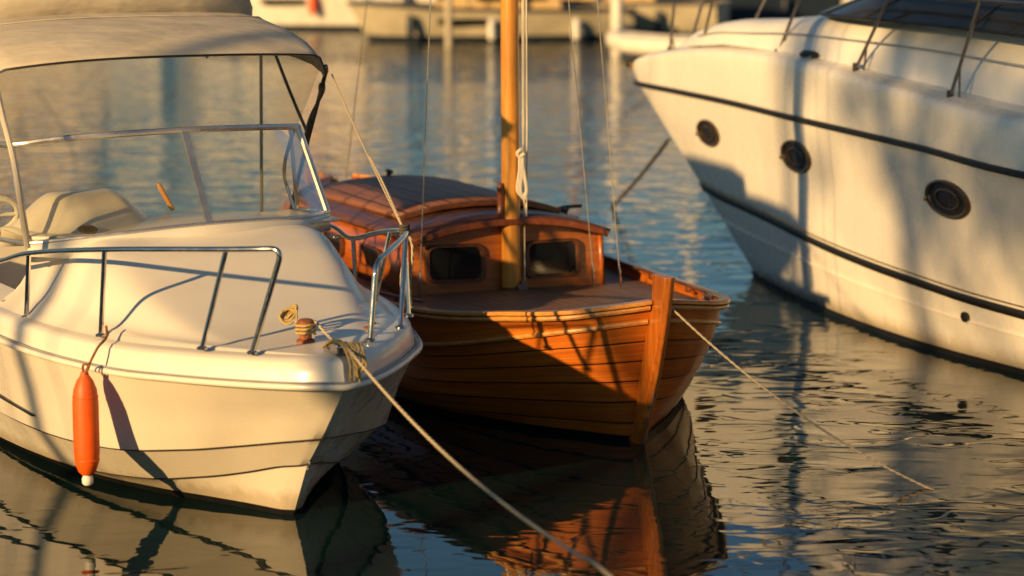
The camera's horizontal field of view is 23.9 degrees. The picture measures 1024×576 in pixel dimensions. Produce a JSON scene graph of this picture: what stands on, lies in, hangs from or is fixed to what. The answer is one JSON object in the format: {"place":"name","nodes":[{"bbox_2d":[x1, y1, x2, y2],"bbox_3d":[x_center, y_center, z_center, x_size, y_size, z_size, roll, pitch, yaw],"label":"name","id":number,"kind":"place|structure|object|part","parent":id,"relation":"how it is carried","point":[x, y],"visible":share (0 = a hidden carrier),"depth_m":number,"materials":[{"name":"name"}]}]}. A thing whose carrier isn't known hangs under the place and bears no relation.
{"place":"outdoors","nodes":[
{"label":"outdoors","id":0,"kind":"place"},
{"bbox_2d":[0,30,1023,575],"bbox_3d":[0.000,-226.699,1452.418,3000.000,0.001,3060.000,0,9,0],"label":"water","id":1,"kind":"structure","parent":0,"point":[726,468],"depth_m":15.52,"materials":[{"name":"blue liquid"}]},
{"bbox_2d":[0,0,422,514],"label":"motor boat","id":2,"kind":"object","parent":1,"relation":"on","point":[271,413],"visible":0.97,"depth_m":13.61,"materials":[{"name":"white plastic"}]},
{"bbox_2d":[72,325,107,485],"bbox_3d":[-2.244,0.639,13.052,0.140,0.840,0.288,8,12,40],"label":"boat fender","id":3,"kind":"object","parent":2,"relation":"hanging from","point":[86,434],"visible":1,"depth_m":12.96,"materials":[{"name":"orange pvc"},{"name":"rope"},{"name":"white plastic"}]},
{"bbox_2d":[157,183,174,210],"bbox_3d":[-2.157,-0.567,15.055,0.034,0.192,0.034,-28,8,4],"label":"wooden stick","id":4,"kind":"object","parent":2,"relation":"attached to","point":[165,197],"visible":1,"depth_m":15.04,"materials":[{"name":"brown wood"}]},
{"bbox_2d":[321,339,366,389],"bbox_3d":[-0.848,0.386,12.630,0.171,0.252,0.296,-7,12,-38],"label":"rope coil","id":5,"kind":"object","parent":2,"relation":"hanging from","point":[358,369],"visible":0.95,"depth_m":12.52,"materials":[{"name":"beige fabric"}]},
{"bbox_2d":[331,74,413,307],"bbox_3d":[-0.884,-0.618,14.564,0.082,1.225,1.777,-3,10,-19],"label":"tied rope","id":6,"kind":"object","parent":2,"relation":"attached to","point":[402,228],"visible":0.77,"depth_m":14.02,"materials":[{"name":"beige fabric"}]},
{"bbox_2d":[279,304,612,575],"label":"mooring line","id":7,"kind":"object","parent":2,"relation":"attached to","point":[290,312],"visible":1,"depth_m":11.69,"materials":[{"name":"fabric"}]},
{"bbox_2d":[250,0,435,29],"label":"moored boat","id":8,"kind":"object","parent":1,"relation":"on","point":[313,14],"visible":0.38,"depth_m":64.41,"materials":[{"name":"white plastic"}]},
{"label":"hull window","id":9,"kind":"part","parent":8,"relation":"part of","materials":[{"name":"black glass"}]},
{"bbox_2d":[445,0,452,45],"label":"mooring post","id":10,"kind":"object","parent":1,"relation":"in","point":[448,22],"depth_m":57.15,"materials":[{"name":"white"}]},
{"bbox_2d":[346,0,635,41],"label":"moored boat","id":11,"kind":"object","parent":1,"relation":"on","point":[480,20],"visible":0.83,"depth_m":59.17,"materials":[{"name":"white"}]},
{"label":"hull window","id":12,"kind":"part","parent":11,"relation":"part of","materials":[{"name":"black glass"}]},
{"bbox_2d":[280,0,730,443],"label":"wooden sailboat","id":13,"kind":"object","parent":1,"relation":"on","point":[526,312],"visible":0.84,"depth_m":16.14,"materials":[{"name":"brown wood"}]},
{"bbox_2d":[322,230,344,256],"bbox_3d":[-1.341,-0.336,18.100,0.024,0.160,0.500,-3,10,-21],"label":"side window","id":14,"kind":"structure","parent":13,"relation":"in","point":[338,244],"depth_m":17.98,"materials":[{"name":"brown glass"}]},
{"bbox_2d":[359,243,381,271],"bbox_3d":[-1.016,-0.221,17.376,0.024,0.160,0.500,-3,10,-21],"label":"side window","id":15,"kind":"structure","parent":13,"relation":"in","point":[371,253],"depth_m":17.40,"materials":[{"name":"brown glass"}]},
{"bbox_2d":[424,243,485,283],"bbox_3d":[-0.397,-0.171,16.857,0.440,0.265,0.058,-3,9,-16],"label":"front window","id":16,"kind":"structure","parent":13,"relation":"in","point":[454,263],"depth_m":16.85,"materials":[{"name":"black glass"}]},
{"bbox_2d":[525,238,580,277],"bbox_3d":[0.287,-0.211,17.112,0.439,0.265,0.058,-4,10,-25],"label":"front window","id":17,"kind":"structure","parent":13,"relation":"in","point":[551,258],"depth_m":17.10,"materials":[{"name":"black glass"}]},
{"bbox_2d":[558,204,581,213],"bbox_3d":[0.426,-0.563,18.371,0.220,0.144,0.120,-3,10,-21],"label":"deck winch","id":18,"kind":"object","parent":13,"relation":"on","point":[564,209],"visible":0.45,"depth_m":18.34,"materials":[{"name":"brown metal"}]},
{"bbox_2d":[672,307,933,489],"bbox_3d":[2.259,0.984,13.926,3.032,1.513,0.105,5,10,29],"label":"bow line","id":19,"kind":"object","parent":13,"relation":"attached to","point":[786,404],"visible":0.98,"depth_m":14.22,"materials":[{"name":"fabric"}]},
{"bbox_2d":[611,0,622,53],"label":"mooring post","id":20,"kind":"object","parent":1,"relation":"in","point":[616,14],"visible":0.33,"depth_m":54.12,"materials":[{"name":"white"}]},
{"bbox_2d":[561,0,729,35],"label":"moored boat","id":21,"kind":"object","parent":1,"relation":"on","point":[652,16],"visible":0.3,"depth_m":61.18,"materials":[{"name":"white plastic"}]},
{"bbox_2d":[605,29,689,55],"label":"white tender","id":22,"kind":"object","parent":1,"relation":"on","point":[634,43],"visible":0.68,"depth_m":52.00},
{"bbox_2d":[729,0,841,21],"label":"moored boat","id":23,"kind":"object","parent":1,"relation":"on","point":[742,9],"visible":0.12,"depth_m":67.53,"materials":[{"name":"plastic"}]},
{"bbox_2d":[625,0,1023,374],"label":"white yacht","id":24,"kind":"object","parent":1,"relation":"on","point":[859,163],"visible":0.98,"depth_m":18.76,"materials":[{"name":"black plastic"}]},
{"bbox_2d":[610,137,670,206],"bbox_3d":[1.219,-1.054,25.602,0.040,1.606,5.487,-1,9,-5],"label":"yacht mooring line","id":25,"kind":"object","parent":24,"relation":"attached to","point":[643,171],"visible":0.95,"depth_m":24.38,"materials":[{"name":"fabric"}]}
]}

